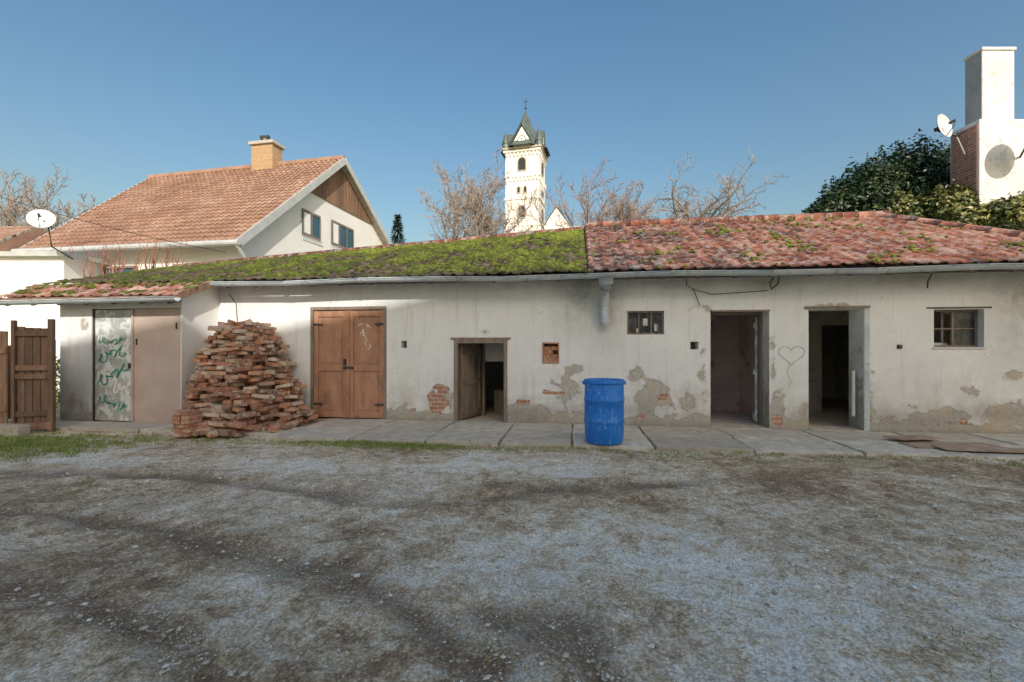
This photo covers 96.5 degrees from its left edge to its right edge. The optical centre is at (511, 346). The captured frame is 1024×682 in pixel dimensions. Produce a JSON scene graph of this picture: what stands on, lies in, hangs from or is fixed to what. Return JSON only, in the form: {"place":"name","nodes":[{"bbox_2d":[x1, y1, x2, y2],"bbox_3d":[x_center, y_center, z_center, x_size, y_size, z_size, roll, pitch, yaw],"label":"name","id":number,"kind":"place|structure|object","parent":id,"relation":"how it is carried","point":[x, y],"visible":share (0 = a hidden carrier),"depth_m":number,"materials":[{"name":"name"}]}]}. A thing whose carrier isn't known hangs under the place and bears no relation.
{"place":"outdoors","nodes":[
{"label":"outdoors","id":0,"kind":"place"},
{"bbox_2d":[0,393,1023,681],"bbox_3d":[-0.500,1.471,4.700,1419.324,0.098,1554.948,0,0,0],"label":"ground","id":1,"kind":"structure","parent":0,"point":[656,525],"depth_m":3.07,"materials":[{"name":"grey gravel"}]},
{"bbox_2d":[0,331,7,423],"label":"wooden gate","id":2,"kind":"structure","parent":1,"relation":"on","point":[3,377],"depth_m":7.87,"materials":[{"name":"brown wood"}]},
{"bbox_2d":[8,345,10,418],"bbox_3d":[-10.041,0.710,8.499,2.645,1.700,0.160,0,0,-8],"label":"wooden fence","id":3,"kind":"object","parent":1,"relation":"on","point":[9,381],"visible":0.04,"depth_m":8.51,"materials":[{"name":"brown wood"}]},
{"bbox_2d":[0,423,29,436],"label":"concrete kerb","id":4,"kind":"structure","parent":1,"relation":"on","point":[9,429],"depth_m":7.64,"materials":[{"name":"beige concrete"}]},
{"bbox_2d":[11,319,55,431],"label":"wooden gate","id":5,"kind":"structure","parent":1,"relation":"on","point":[33,378],"depth_m":7.98,"materials":[{"name":"brown wood"}]},
{"bbox_2d":[0,164,71,241],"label":"bare tree","id":6,"kind":"object","parent":1,"relation":"on","point":[13,214],"visible":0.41,"depth_m":38.13,"materials":[{"name":"brown plant"}]},
{"bbox_2d":[0,168,100,237],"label":"bare tree","id":7,"kind":"object","parent":1,"relation":"on","point":[57,216],"visible":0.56,"depth_m":36.32,"materials":[{"name":"brown plant"}]},
{"bbox_2d":[0,257,103,390],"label":"walls","id":8,"kind":"structure","parent":1,"relation":"on","point":[17,273],"depth_m":15.20,"materials":[{"name":"white paint"}]},
{"bbox_2d":[0,226,45,250],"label":"roof","id":9,"kind":"structure","parent":8,"relation":"on","point":[17,242],"depth_m":17.28,"materials":[{"name":"orange tile"}]},
{"bbox_2d":[0,251,109,264],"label":"parapet","id":10,"kind":"structure","parent":8,"relation":"on","point":[38,254],"depth_m":15.00,"materials":[{"name":"white paint"}]},
{"bbox_2d":[26,209,72,259],"bbox_3d":[-14.398,-3.572,14.525,0.646,1.302,1.564,0,0,0],"label":"satellite dish","id":11,"kind":"object","parent":10,"relation":"on","point":[39,218],"visible":1,"depth_m":14.00,"materials":[{"name":"paint"}]},
{"bbox_2d":[60,237,187,277],"bbox_3d":[-13.207,-2.874,15.239,5.370,1.698,0.505,0,0,10],"label":"bare climbing rose","id":12,"kind":"object","parent":8,"relation":"attached to","point":[122,266],"visible":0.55,"depth_m":15.24,"materials":[{"name":"brown plant"}]},
{"bbox_2d":[56,355,59,407],"bbox_3d":[-10.401,0.819,11.099,2.492,1.309,1.105,0,0,0],"label":"garden shrub","id":13,"kind":"object","parent":1,"relation":"on","point":[58,381],"visible":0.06,"depth_m":10.93,"materials":[{"name":"green plant"}]},
{"bbox_2d":[11,157,391,257],"bbox_3d":[-12.747,-3.984,22.086,12.781,9.889,13.970,0,0,0],"label":"roof trim","id":14,"kind":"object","parent":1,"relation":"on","point":[239,242],"visible":0.52,"depth_m":16.36,"materials":[{"name":"white paint"}]},
{"bbox_2d":[48,192,382,269],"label":"walls","id":15,"kind":"structure","parent":1,"relation":"on","point":[282,234],"depth_m":18.00,"materials":[{"name":"white paint"}]},
{"bbox_2d":[1,197,226,252],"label":"overhead wire","id":16,"kind":"object","parent":15,"relation":"attached to","point":[115,228],"visible":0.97,"depth_m":15.49,"materials":[{"name":"metal"}]},
{"bbox_2d":[18,155,345,248],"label":"roof tiles","id":17,"kind":"object","parent":15,"relation":"on","point":[150,185],"visible":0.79,"depth_m":18.73,"materials":[{"name":"orange tile"}]},
{"bbox_2d":[248,135,285,172],"bbox_3d":[-12.000,-9.335,22.400,1.350,2.090,0.900,0,0,11],"label":"chimney","id":18,"kind":"object","parent":17,"relation":"on","point":[266,152],"visible":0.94,"depth_m":22.07,"materials":[{"name":"yellow brick"}]},
{"bbox_2d":[40,163,387,244],"bbox_3d":[-12.970,-6.085,23.450,13.060,5.330,16.300,0,0,0],"label":"roof underside","id":19,"kind":"object","parent":15,"relation":"on","point":[364,204],"visible":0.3,"depth_m":21.23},
{"bbox_2d":[103,208,353,274],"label":"windows","id":20,"kind":"structure","parent":15,"relation":"attached to","point":[342,236],"depth_m":20.16,"materials":[{"name":"blue glass"}]},
{"bbox_2d":[311,168,372,224],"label":"gable cladding","id":21,"kind":"structure","parent":15,"relation":"attached to","point":[336,188],"depth_m":21.89,"materials":[{"name":"brown wood"}]},
{"bbox_2d":[171,319,317,437],"bbox_3d":[-5.056,0.465,8.351,2.462,2.062,2.007,0,0,8],"label":"brick pile","id":22,"kind":"object","parent":1,"relation":"on","point":[241,382],"visible":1,"depth_m":8.24,"materials":[{"name":"red brick"}]},
{"bbox_2d":[390,214,405,243],"bbox_3d":[-8.675,-4.370,34.871,5.054,11.661,5.146,0,0,0],"label":"conifer tree","id":23,"kind":"object","parent":1,"relation":"on","point":[397,225],"visible":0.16,"depth_m":34.88,"materials":[{"name":"green plant"}]},
{"bbox_2d":[414,165,502,239],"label":"bare tree","id":24,"kind":"object","parent":1,"relation":"on","point":[461,209],"visible":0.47,"depth_m":48.11,"materials":[{"name":"brown plant"}]},
{"bbox_2d":[420,148,522,237],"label":"bare tree","id":25,"kind":"object","parent":1,"relation":"on","point":[470,204],"visible":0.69,"depth_m":44.92,"materials":[{"name":"brown plant"}]},
{"bbox_2d":[460,178,538,235],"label":"bare tree","id":26,"kind":"object","parent":1,"relation":"on","point":[507,219],"visible":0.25,"depth_m":48.77,"materials":[{"name":"brown plant"}]},
{"bbox_2d":[0,210,1023,433],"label":"farm outbuilding","id":27,"kind":"structure","parent":1,"relation":"on","point":[878,321],"depth_m":8.67,"materials":[{"name":"white paint"}]},
{"bbox_2d":[93,308,180,423],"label":"shed doors","id":28,"kind":"structure","parent":27,"relation":"in","point":[137,352],"depth_m":8.77,"materials":[{"name":"grey metal"}]},
{"bbox_2d":[310,306,386,418],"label":"garage doors","id":29,"kind":"structure","parent":27,"relation":"in","point":[348,345],"depth_m":9.15,"materials":[{"name":"brown paint"}]},
{"bbox_2d":[451,337,510,422],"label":"cellar door","id":30,"kind":"structure","parent":27,"relation":"in","point":[493,348],"depth_m":9.24,"materials":[{"name":"brown wood"}]},
{"bbox_2d":[710,312,864,431],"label":"open doors","id":31,"kind":"structure","parent":27,"relation":"in","point":[718,419],"depth_m":8.45,"materials":[{"name":"grey wood"}]},
{"bbox_2d":[627,306,991,348],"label":"stable windows","id":32,"kind":"structure","parent":27,"relation":"in","point":[963,328],"depth_m":7.77,"materials":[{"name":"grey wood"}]},
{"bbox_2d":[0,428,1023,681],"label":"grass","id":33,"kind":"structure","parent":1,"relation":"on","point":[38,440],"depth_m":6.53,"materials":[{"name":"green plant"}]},
{"bbox_2d":[505,156,633,230],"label":"bare tree","id":34,"kind":"object","parent":1,"relation":"on","point":[599,217],"visible":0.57,"depth_m":44.46,"materials":[{"name":"brown plant"}]},
{"bbox_2d":[607,178,660,220],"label":"bare tree","id":35,"kind":"object","parent":1,"relation":"on","point":[629,216],"visible":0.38,"depth_m":45.23,"materials":[{"name":"brown plant"}]},
{"bbox_2d":[595,197,695,219],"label":"bare tree","id":36,"kind":"object","parent":1,"relation":"on","point":[650,211],"visible":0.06,"depth_m":47.59,"materials":[{"name":"brown plant"}]},
{"bbox_2d":[629,150,788,218],"bbox_3d":[12.218,-5.107,30.414,7.969,13.363,9.433,0,0,-25],"label":"pollarded tree","id":37,"kind":"object","parent":1,"relation":"on","point":[705,213],"visible":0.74,"depth_m":28.87,"materials":[{"name":"brown plant"}]},
{"bbox_2d":[801,128,1023,230],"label":"evergreen ivy bush","id":38,"kind":"object","parent":1,"relation":"on","point":[916,182],"visible":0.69,"depth_m":11.72,"materials":[{"name":"green plant"}]},
{"bbox_2d":[950,47,1023,207],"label":"plastered chimney","id":39,"kind":"object","parent":1,"relation":"on","point":[986,146],"visible":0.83,"depth_m":11.04,"materials":[{"name":"white paint"}]},
{"bbox_2d":[934,114,959,136],"bbox_3d":[10.803,-5.449,11.363,0.981,0.595,0.416,0,0,-37],"label":"satellite dish","id":40,"kind":"object","parent":39,"relation":"attached to","point":[944,127],"visible":1,"depth_m":11.31,"materials":[{"name":"paint"}]},
{"bbox_2d":[0,0,1023,243],"label":"sky","id":41,"kind":"structure","parent":0,"point":[114,94],"materials":[{"name":"blue"}]},
{"bbox_2d":[41,418,1023,460],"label":"concrete pavement","id":42,"kind":"structure","parent":0,"point":[730,440],"depth_m":7.31,"materials":[{"name":"grey concrete"}]},
{"bbox_2d":[582,378,625,444],"bbox_3d":[1.380,0.954,6.850,0.640,0.938,0.604,0,0,0],"label":"blue barrel","id":43,"kind":"object","parent":42,"relation":"on","point":[604,400],"visible":1,"depth_m":6.60,"materials":[{"name":"plastic"}]},
{"bbox_2d":[883,435,1023,452],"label":"rusty sheet metal","id":44,"kind":"object","parent":42,"relation":"on","point":[969,446],"visible":1,"depth_m":6.52,"materials":[{"name":"metal"}]},
{"bbox_2d":[501,98,578,232],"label":"church tower","id":45,"kind":"structure","parent":0,"point":[525,151],"depth_m":67.48,"materials":[{"name":"paint"}]}
]}

